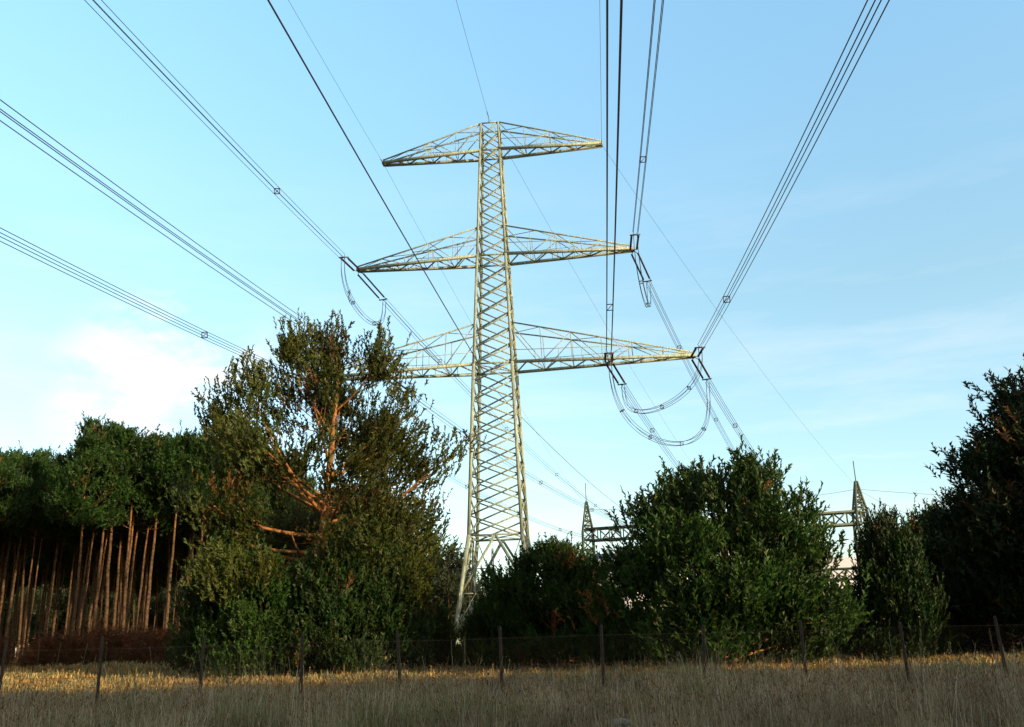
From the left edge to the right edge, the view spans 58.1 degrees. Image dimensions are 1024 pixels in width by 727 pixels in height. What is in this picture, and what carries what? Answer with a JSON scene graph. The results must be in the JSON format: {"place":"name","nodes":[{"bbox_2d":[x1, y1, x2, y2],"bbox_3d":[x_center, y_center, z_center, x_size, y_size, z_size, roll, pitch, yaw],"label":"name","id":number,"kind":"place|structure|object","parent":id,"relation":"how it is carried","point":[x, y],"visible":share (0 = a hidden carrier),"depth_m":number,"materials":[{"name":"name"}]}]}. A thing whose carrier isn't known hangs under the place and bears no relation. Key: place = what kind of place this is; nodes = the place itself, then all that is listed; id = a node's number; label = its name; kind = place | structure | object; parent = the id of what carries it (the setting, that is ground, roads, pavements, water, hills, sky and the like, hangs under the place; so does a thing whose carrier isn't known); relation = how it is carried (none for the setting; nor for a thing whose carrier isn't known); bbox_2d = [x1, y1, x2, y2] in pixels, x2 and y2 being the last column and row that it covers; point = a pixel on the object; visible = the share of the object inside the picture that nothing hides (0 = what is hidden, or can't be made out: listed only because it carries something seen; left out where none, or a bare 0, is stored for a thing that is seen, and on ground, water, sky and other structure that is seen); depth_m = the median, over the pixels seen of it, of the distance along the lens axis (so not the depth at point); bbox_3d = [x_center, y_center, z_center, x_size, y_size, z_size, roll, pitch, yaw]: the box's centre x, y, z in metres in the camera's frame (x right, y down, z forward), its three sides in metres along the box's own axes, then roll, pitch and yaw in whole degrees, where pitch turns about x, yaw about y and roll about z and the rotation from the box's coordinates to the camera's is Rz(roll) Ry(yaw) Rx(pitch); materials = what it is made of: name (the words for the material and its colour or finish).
{"place":"outdoors","nodes":[
{"label":"outdoors","id":0,"kind":"place"},
{"bbox_2d":[0,609,1023,726],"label":"meadow grass","id":1,"kind":"structure","parent":0,"point":[724,696],"depth_m":15.06,"materials":[{"name":"beige plant"}]},
{"bbox_2d":[0,625,1022,705],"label":"fence","id":2,"kind":"object","parent":1,"relation":"on","point":[511,660],"visible":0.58,"depth_m":25.64,"materials":[{"name":"grey metal"}]},
{"bbox_2d":[0,0,1023,652],"label":"sky","id":3,"kind":"structure","parent":0,"point":[888,278],"materials":[{"name":"blue"}]},
{"bbox_3d":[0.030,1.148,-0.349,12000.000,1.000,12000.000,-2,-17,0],"label":"ground","id":4,"kind":"structure","parent":0,"visible":0},
{"bbox_2d":[0,633,25,665],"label":"bracken","id":5,"kind":"object","parent":4,"relation":"on","point":[8,653],"visible":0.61,"depth_m":78.29,"materials":[{"name":"brown plant"}]},
{"bbox_2d":[0,587,26,646],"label":"tree","id":6,"kind":"object","parent":4,"relation":"on","point":[4,620],"visible":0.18,"depth_m":227.77,"materials":[{"name":"green plant"}]},
{"bbox_2d":[0,451,37,532],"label":"forest pine","id":7,"kind":"object","parent":4,"relation":"on","point":[20,461],"visible":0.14,"depth_m":93.64,"materials":[{"name":"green plant"}]},
{"bbox_2d":[0,525,39,641],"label":"forest pine","id":8,"kind":"object","parent":4,"relation":"on","point":[4,537],"visible":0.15,"depth_m":99.95,"materials":[{"name":"green plant"}]},
{"bbox_2d":[0,553,40,641],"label":"forest pine","id":9,"kind":"object","parent":4,"relation":"on","point":[27,566],"visible":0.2,"depth_m":142.42,"materials":[{"name":"green plant"}]},
{"bbox_2d":[0,460,43,527],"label":"forest pine","id":10,"kind":"object","parent":4,"relation":"on","point":[16,503],"visible":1,"depth_m":87.66,"materials":[{"name":"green plant"}]},
{"bbox_2d":[0,452,59,644],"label":"forest pine","id":11,"kind":"object","parent":4,"relation":"on","point":[38,468],"visible":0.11,"depth_m":94.54,"materials":[{"name":"green plant"}]},
{"bbox_2d":[9,586,51,651],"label":"tree","id":12,"kind":"object","parent":4,"relation":"on","point":[34,613],"visible":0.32,"depth_m":217.53,"materials":[{"name":"green plant"}]},
{"bbox_2d":[0,446,60,619],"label":"forest pine","id":13,"kind":"object","parent":4,"relation":"on","point":[36,454],"visible":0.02,"depth_m":97.64,"materials":[{"name":"green plant"}]},
{"bbox_2d":[12,546,52,649],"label":"forest pine","id":14,"kind":"object","parent":4,"relation":"on","point":[16,608],"visible":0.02,"depth_m":113.51,"materials":[{"name":"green plant"}]},
{"bbox_2d":[4,440,61,659],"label":"forest pine","id":15,"kind":"object","parent":4,"relation":"on","point":[20,450],"visible":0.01,"depth_m":97.14,"materials":[{"name":"green plant"}]},
{"bbox_2d":[6,532,62,660],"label":"forest pine","id":16,"kind":"object","parent":4,"relation":"on","point":[45,544],"visible":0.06,"depth_m":104.20,"materials":[{"name":"green plant"}]},
{"bbox_2d":[6,564,63,631],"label":"forest pine","id":17,"kind":"object","parent":4,"relation":"on","point":[10,571],"visible":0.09,"depth_m":152.06,"materials":[{"name":"green plant"}]},
{"bbox_2d":[9,474,62,659],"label":"forest pine","id":18,"kind":"object","parent":4,"relation":"on","point":[21,531],"visible":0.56,"depth_m":91.26,"materials":[{"name":"green plant"}]},
{"bbox_2d":[10,531,64,651],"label":"forest pine","id":19,"kind":"object","parent":4,"relation":"on","point":[23,546],"visible":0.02,"depth_m":106.86,"materials":[{"name":"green plant"}]},
{"bbox_2d":[27,552,51,637],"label":"forest pine","id":20,"kind":"object","parent":4,"relation":"on","point":[42,567],"visible":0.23,"depth_m":143.29,"materials":[{"name":"green plant"}]},
{"bbox_2d":[24,512,64,643],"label":"forest pine","id":21,"kind":"object","parent":4,"relation":"on","point":[38,537],"visible":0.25,"depth_m":93.68,"materials":[{"name":"green plant"}]},
{"bbox_2d":[32,455,72,638],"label":"forest pine","id":22,"kind":"object","parent":4,"relation":"on","point":[50,595],"visible":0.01,"depth_m":96.14,"materials":[{"name":"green plant"}]},
{"bbox_2d":[10,624,101,666],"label":"bush","id":23,"kind":"object","parent":4,"relation":"on","point":[47,645],"visible":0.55,"depth_m":72.13,"materials":[{"name":"brown plant"}]},
{"bbox_2d":[42,538,76,637],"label":"forest pine","id":24,"kind":"object","parent":4,"relation":"on","point":[67,554],"visible":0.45,"depth_m":126.65,"materials":[{"name":"green plant"}]},
{"bbox_2d":[43,583,89,636],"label":"tree","id":25,"kind":"object","parent":4,"relation":"on","point":[63,607],"visible":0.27,"depth_m":236.05,"materials":[{"name":"green plant"}]},
{"bbox_2d":[45,559,87,636],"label":"forest pine","id":26,"kind":"object","parent":4,"relation":"on","point":[50,568],"visible":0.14,"depth_m":137.05,"materials":[{"name":"green plant"}]},
{"bbox_2d":[59,521,75,633],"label":"forest pine","id":27,"kind":"object","parent":4,"relation":"on","point":[67,613],"visible":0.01,"depth_m":99.30,"materials":[{"name":"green plant"}]},
{"bbox_2d":[51,525,84,639],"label":"forest pine","id":28,"kind":"object","parent":4,"relation":"on","point":[55,609],"visible":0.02,"depth_m":112.71,"materials":[{"name":"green plant"}]},
{"bbox_2d":[67,545,78,633],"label":"forest pine","id":29,"kind":"object","parent":4,"relation":"on","point":[70,611],"depth_m":111.49,"materials":[{"name":"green plant"}]},
{"bbox_2d":[60,571,90,634],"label":"forest pine","id":30,"kind":"object","parent":4,"relation":"on","point":[67,582],"visible":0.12,"depth_m":177.07,"materials":[{"name":"green plant"}]},
{"bbox_2d":[40,632,119,665],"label":"bush","id":31,"kind":"object","parent":4,"relation":"on","point":[71,650],"visible":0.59,"depth_m":71.56,"materials":[{"name":"brown plant"}]},
{"bbox_2d":[34,445,137,639],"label":"forest pine","id":32,"kind":"object","parent":4,"relation":"on","point":[61,498],"visible":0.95,"depth_m":82.65,"materials":[{"name":"green plant"}]},
{"bbox_2d":[62,645,110,665],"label":"bracken","id":33,"kind":"object","parent":4,"relation":"on","point":[71,661],"visible":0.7,"depth_m":71.31,"materials":[{"name":"brown plant"}]},
{"bbox_2d":[71,545,105,634],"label":"forest pine","id":34,"kind":"object","parent":4,"relation":"on","point":[93,559],"visible":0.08,"depth_m":131.18,"materials":[{"name":"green plant"}]},
{"bbox_2d":[60,521,119,632],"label":"forest pine","id":35,"kind":"object","parent":4,"relation":"on","point":[72,536],"visible":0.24,"depth_m":96.56,"materials":[{"name":"green plant"}]},
{"bbox_2d":[83,539,98,632],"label":"forest pine","id":36,"kind":"object","parent":4,"relation":"on","point":[92,599],"depth_m":104.22,"materials":[{"name":"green plant"}]},
{"bbox_2d":[41,410,146,633],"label":"forest pine","id":37,"kind":"object","parent":4,"relation":"on","point":[63,463],"visible":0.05,"depth_m":87.58,"materials":[{"name":"green plant"}]},
{"bbox_2d":[58,414,144,634],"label":"forest pine","id":38,"kind":"object","parent":4,"relation":"on","point":[94,436],"visible":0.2,"depth_m":86.08,"materials":[{"name":"green plant"}]},
{"bbox_2d":[74,618,138,646],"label":"bracken","id":39,"kind":"object","parent":4,"relation":"on","point":[95,630],"visible":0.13,"depth_m":79.19,"materials":[{"name":"brown plant"}]},
{"bbox_2d":[77,483,135,634],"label":"forest pine","id":40,"kind":"object","parent":4,"relation":"on","point":[84,598],"visible":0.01,"depth_m":87.91,"materials":[{"name":"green plant"}]},
{"bbox_2d":[82,591,130,631],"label":"tree","id":41,"kind":"object","parent":4,"relation":"on","point":[103,602],"visible":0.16,"depth_m":228.23,"materials":[{"name":"green plant"}]},
{"bbox_2d":[77,507,139,631],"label":"forest pine","id":42,"kind":"object","parent":4,"relation":"on","point":[100,531],"visible":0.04,"depth_m":90.14,"materials":[{"name":"green plant"}]},
{"bbox_2d":[78,531,148,636],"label":"forest pine","id":43,"kind":"object","parent":4,"relation":"on","point":[124,538],"depth_m":109.72,"materials":[{"name":"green plant"}]},
{"bbox_2d":[89,559,140,628],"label":"forest pine","id":44,"kind":"object","parent":4,"relation":"on","point":[114,569],"visible":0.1,"depth_m":154.38,"materials":[{"name":"green plant"}]},
{"bbox_2d":[115,541,124,630],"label":"forest pine","id":45,"kind":"object","parent":4,"relation":"on","point":[118,603],"depth_m":110.26,"materials":[{"name":"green plant"}]},
{"bbox_2d":[118,543,122,636],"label":"forest pine","id":46,"kind":"object","parent":4,"relation":"on","point":[120,611],"depth_m":96.76,"materials":[{"name":"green plant"}]},
{"bbox_2d":[104,544,150,609],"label":"forest pine","id":47,"kind":"object","parent":4,"relation":"on","point":[139,555],"visible":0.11,"depth_m":133.81,"materials":[{"name":"green plant"}]},
{"bbox_2d":[111,530,149,634],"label":"forest pine","id":48,"kind":"object","parent":4,"relation":"on","point":[116,596],"depth_m":93.61,"materials":[{"name":"brown plant"}]},
{"bbox_2d":[87,416,174,634],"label":"forest pine","id":49,"kind":"object","parent":4,"relation":"on","point":[118,463],"visible":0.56,"depth_m":85.17,"materials":[{"name":"green plant"}]},
{"bbox_2d":[96,621,166,661],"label":"bush","id":50,"kind":"object","parent":4,"relation":"on","point":[126,638],"visible":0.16,"depth_m":77.31,"materials":[{"name":"brown plant"}]},
{"bbox_2d":[93,475,181,632],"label":"forest pine","id":51,"kind":"object","parent":4,"relation":"on","point":[161,511],"visible":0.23,"depth_m":87.19,"materials":[{"name":"green plant"}]},
{"bbox_2d":[105,501,183,632],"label":"forest pine","id":52,"kind":"object","parent":4,"relation":"on","point":[132,566],"visible":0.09,"depth_m":90.87,"materials":[{"name":"green plant"}]},
{"bbox_2d":[140,533,149,632],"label":"forest pine","id":53,"kind":"object","parent":4,"relation":"on","point":[142,621],"depth_m":103.91,"materials":[{"name":"brown plant"}]},
{"bbox_2d":[109,626,181,663],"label":"bush","id":54,"kind":"object","parent":4,"relation":"on","point":[137,656],"visible":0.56,"depth_m":71.05,"materials":[{"name":"brown plant"}]},
{"bbox_2d":[132,577,164,602],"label":"forest pine","id":55,"kind":"object","parent":4,"relation":"on","point":[154,589],"visible":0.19,"depth_m":181.59,"materials":[{"name":"green plant"}]},
{"bbox_2d":[120,624,177,660],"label":"bracken","id":56,"kind":"object","parent":4,"relation":"on","point":[154,634],"visible":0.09,"depth_m":74.85,"materials":[{"name":"brown plant"}]},
{"bbox_2d":[133,530,173,634],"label":"forest pine","id":57,"kind":"object","parent":4,"relation":"on","point":[159,540],"visible":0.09,"depth_m":113.16,"materials":[{"name":"green plant"}]},
{"bbox_2d":[120,503,190,638],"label":"forest pine","id":58,"kind":"object","parent":4,"relation":"on","point":[168,528],"visible":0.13,"depth_m":90.84,"materials":[{"name":"green plant"}]},
{"bbox_2d":[135,567,177,634],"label":"forest pine","id":59,"kind":"object","parent":4,"relation":"on","point":[154,582],"visible":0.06,"depth_m":165.01,"materials":[{"name":"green plant"}]},
{"bbox_2d":[138,560,175,630],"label":"forest pine","id":60,"kind":"object","parent":4,"relation":"on","point":[160,573],"visible":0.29,"depth_m":144.76,"materials":[{"name":"green plant"}]},
{"bbox_2d":[121,437,194,633],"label":"forest pine","id":61,"kind":"object","parent":4,"relation":"on","point":[146,500],"visible":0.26,"depth_m":86.22,"materials":[{"name":"green plant"}]},
{"bbox_2d":[148,588,172,633],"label":"pine","id":62,"kind":"object","parent":4,"relation":"on","point":[161,603],"visible":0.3,"depth_m":244.96,"materials":[{"name":"green plant"}]},
{"bbox_2d":[137,545,185,627],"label":"forest pine","id":63,"kind":"object","parent":4,"relation":"on","point":[157,558],"visible":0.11,"depth_m":137.87,"materials":[{"name":"green plant"}]},
{"bbox_2d":[145,529,179,623],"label":"forest pine","id":64,"kind":"object","parent":4,"relation":"on","point":[168,566],"visible":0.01,"depth_m":101.54,"materials":[{"name":"brown plant"}]},
{"bbox_2d":[137,617,189,655],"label":"bracken","id":65,"kind":"object","parent":4,"relation":"on","point":[162,630],"visible":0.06,"depth_m":75.31,"materials":[{"name":"brown plant"}]},
{"bbox_2d":[135,419,216,635],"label":"forest pine","id":66,"kind":"object","parent":4,"relation":"on","point":[166,451],"visible":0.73,"depth_m":85.34,"materials":[{"name":"green plant"}]},
{"bbox_2d":[155,532,197,624],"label":"forest pine","id":67,"kind":"object","parent":4,"relation":"on","point":[162,549],"visible":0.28,"depth_m":119.52,"materials":[{"name":"green plant"}]},
{"bbox_2d":[161,581,191,630],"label":"pine","id":68,"kind":"object","parent":4,"relation":"on","point":[171,605],"visible":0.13,"depth_m":228.60,"materials":[{"name":"green plant"}]},
{"bbox_2d":[173,506,209,546],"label":"forest pine","id":69,"kind":"object","parent":4,"relation":"on","point":[186,532],"visible":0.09,"depth_m":94.16,"materials":[{"name":"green plant"}]},
{"bbox_2d":[162,428,246,552],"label":"forest pine","id":70,"kind":"object","parent":4,"relation":"on","point":[199,441],"visible":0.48,"depth_m":85.32,"materials":[{"name":"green plant"}]},
{"bbox_2d":[156,519,288,676],"bbox_3d":[-16.103,14.162,54.539,8.551,9.802,8.564,8,-19,-27],"label":"bush","id":71,"kind":"object","parent":4,"relation":"on","point":[196,610],"visible":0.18,"depth_m":52.70,"materials":[{"name":"green plant"}]},
{"bbox_2d":[214,480,271,541],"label":"forest pine","id":72,"kind":"object","parent":4,"relation":"on","point":[266,495],"visible":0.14,"depth_m":89.45,"materials":[{"name":"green plant"}]},
{"bbox_2d":[190,534,319,677],"bbox_3d":[-14.301,13.954,51.843,6.954,8.519,7.569,4,-18,-18],"label":"bush","id":73,"kind":"object","parent":4,"relation":"on","point":[246,621],"visible":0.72,"depth_m":49.98,"materials":[{"name":"green plant"}]},
{"bbox_2d":[255,483,310,538],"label":"forest pine","id":74,"kind":"object","parent":4,"relation":"on","point":[272,502],"visible":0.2,"depth_m":97.36,"materials":[{"name":"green plant"}]},
{"bbox_2d":[246,524,390,678],"bbox_3d":[-10.780,13.648,52.390,8.144,9.336,8.156,1,-17,-9],"label":"bush","id":75,"kind":"object","parent":4,"relation":"on","point":[321,602],"visible":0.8,"depth_m":50.51,"materials":[{"name":"green plant"}]},
{"bbox_2d":[156,290,486,674],"bbox_3d":[-11.704,7.364,58.748,20.138,23.955,20.095,10,-20,-33],"label":"pine","id":76,"kind":"object","parent":4,"relation":"on","point":[373,501],"visible":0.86,"depth_m":56.33,"materials":[{"name":"green plant"}]},
{"bbox_2d":[304,521,437,675],"bbox_3d":[-8.583,13.953,54.953,8.972,10.269,8.958,6,-18,-23],"label":"bush","id":77,"kind":"object","parent":4,"relation":"on","point":[414,630],"visible":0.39,"depth_m":52.56,"materials":[{"name":"green plant"}]},
{"bbox_2d":[405,598,459,666],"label":"bush","id":78,"kind":"object","parent":4,"relation":"on","point":[443,632],"visible":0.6,"depth_m":64.30,"materials":[{"name":"green plant"}]},
{"bbox_2d":[424,544,455,591],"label":"bush","id":79,"kind":"object","parent":4,"relation":"on","point":[446,560],"visible":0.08,"depth_m":301.68,"materials":[{"name":"green plant"}]},
{"bbox_2d":[427,561,463,639],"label":"bush","id":80,"kind":"object","parent":4,"relation":"on","point":[441,573],"visible":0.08,"depth_m":260.51,"materials":[{"name":"green plant"}]},
{"bbox_2d":[430,573,469,633],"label":"bush","id":81,"kind":"object","parent":4,"relation":"on","point":[443,594],"visible":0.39,"depth_m":250.08,"materials":[{"name":"green plant"}]},
{"bbox_2d":[431,535,481,614],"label":"bush","id":82,"kind":"object","parent":4,"relation":"on","point":[457,561],"visible":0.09,"depth_m":304.52,"materials":[{"name":"green plant"}]},
{"bbox_2d":[453,570,484,637],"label":"bush","id":83,"kind":"object","parent":4,"relation":"on","point":[479,592],"visible":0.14,"depth_m":259.06,"materials":[{"name":"green plant"}]},
{"bbox_2d":[446,598,499,667],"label":"bush","id":84,"kind":"object","parent":4,"relation":"on","point":[470,628],"visible":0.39,"depth_m":59.65,"materials":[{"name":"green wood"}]},
{"bbox_2d":[306,117,695,633],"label":"pylon","id":85,"kind":"object","parent":4,"relation":"on","point":[512,361],"visible":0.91,"depth_m":84.58,"materials":[{"name":"metal"}]},
{"bbox_2d":[0,0,889,541],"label":"conductors","id":86,"kind":"object","parent":85,"relation":"attached to","point":[532,196],"visible":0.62,"depth_m":50.05,"materials":[{"name":"grey"}]},
{"bbox_2d":[291,236,709,541],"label":"insulators","id":87,"kind":"object","parent":85,"relation":"attached to","point":[383,296],"visible":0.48,"depth_m":85.03,"materials":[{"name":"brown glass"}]},
{"bbox_2d":[201,112,820,538],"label":"line fittings","id":88,"kind":"object","parent":85,"relation":"attached to","point":[607,310],"visible":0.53,"depth_m":81.56,"materials":[{"name":"grey metal"}]},
{"bbox_2d":[455,566,548,664],"bbox_3d":[-0.673,17.746,63.737,6.728,7.572,6.182,2,-17,-11],"label":"bush","id":89,"kind":"object","parent":4,"relation":"on","point":[505,602],"visible":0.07,"depth_m":62.94,"materials":[{"name":"green plant"}]},
{"bbox_2d":[0,615,1007,705],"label":"fence posts","id":90,"kind":"object","parent":4,"relation":"on","point":[501,652],"visible":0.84,"depth_m":25.72,"materials":[{"name":"brown wood"}]},
{"bbox_2d":[458,530,630,670],"bbox_3d":[2.268,15.446,59.257,11.844,9.366,11.410,-5,-17,13],"label":"bush","id":91,"kind":"object","parent":4,"relation":"on","point":[565,567],"visible":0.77,"depth_m":56.86,"materials":[{"name":"green plant"}]},
{"bbox_2d":[531,603,581,664],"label":"bush","id":92,"kind":"object","parent":4,"relation":"on","point":[562,658],"visible":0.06,"depth_m":62.21,"materials":[{"name":"green plant"}]},
{"bbox_2d":[279,456,862,608],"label":"building","id":93,"kind":"structure","parent":4,"relation":"on","point":[845,562],"depth_m":512.95,"materials":[{"name":"concrete"}]},
{"bbox_2d":[570,591,649,667],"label":"bush","id":94,"kind":"object","parent":4,"relation":"on","point":[595,652],"visible":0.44,"depth_m":53.24,"materials":[{"name":"green plant"}]},
{"bbox_2d":[491,461,870,588],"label":"substation gantries","id":95,"kind":"object","parent":4,"relation":"on","point":[852,512],"visible":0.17,"depth_m":179.52,"materials":[{"name":"grey metal"}]},
{"bbox_2d":[554,433,875,669],"bbox_3d":[11.644,10.382,48.221,15.210,12.409,14.652,10,-20,-33],"label":"bush","id":96,"kind":"object","parent":4,"relation":"on","point":[764,588],"visible":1,"depth_m":44.55,"materials":[{"name":"green plant"}]},
{"bbox_2d":[785,624,838,661],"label":"bush","id":97,"kind":"object","parent":4,"relation":"on","point":[822,652],"visible":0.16,"depth_m":54.46,"materials":[{"name":"green plant"}]},
{"bbox_2d":[834,498,951,661],"bbox_3d":[20.424,12.124,50.475,6.664,9.784,6.504,-2,-17,1],"label":"bush","id":98,"kind":"object","parent":4,"relation":"on","point":[898,587],"visible":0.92,"depth_m":49.06,"materials":[{"name":"green plant"}]},
{"bbox_2d":[855,489,1009,650],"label":"tree","id":99,"kind":"object","parent":4,"relation":"on","point":[916,525],"visible":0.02,"depth_m":82.20,"materials":[{"name":"green plant"}]},
{"bbox_2d":[919,577,973,655],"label":"bush","id":100,"kind":"object","parent":4,"relation":"on","point":[943,643],"visible":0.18,"depth_m":57.76,"materials":[{"name":"green plant"}]},
{"bbox_2d":[893,481,1023,653],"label":"bush","id":101,"kind":"object","parent":4,"relation":"on","point":[970,618],"visible":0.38,"depth_m":58.98,"materials":[{"name":"green plant"}]},
{"bbox_2d":[916,352,1023,650],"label":"tree","id":102,"kind":"object","parent":4,"relation":"on","point":[994,454],"visible":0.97,"depth_m":55.00,"materials":[{"name":"green plant"}]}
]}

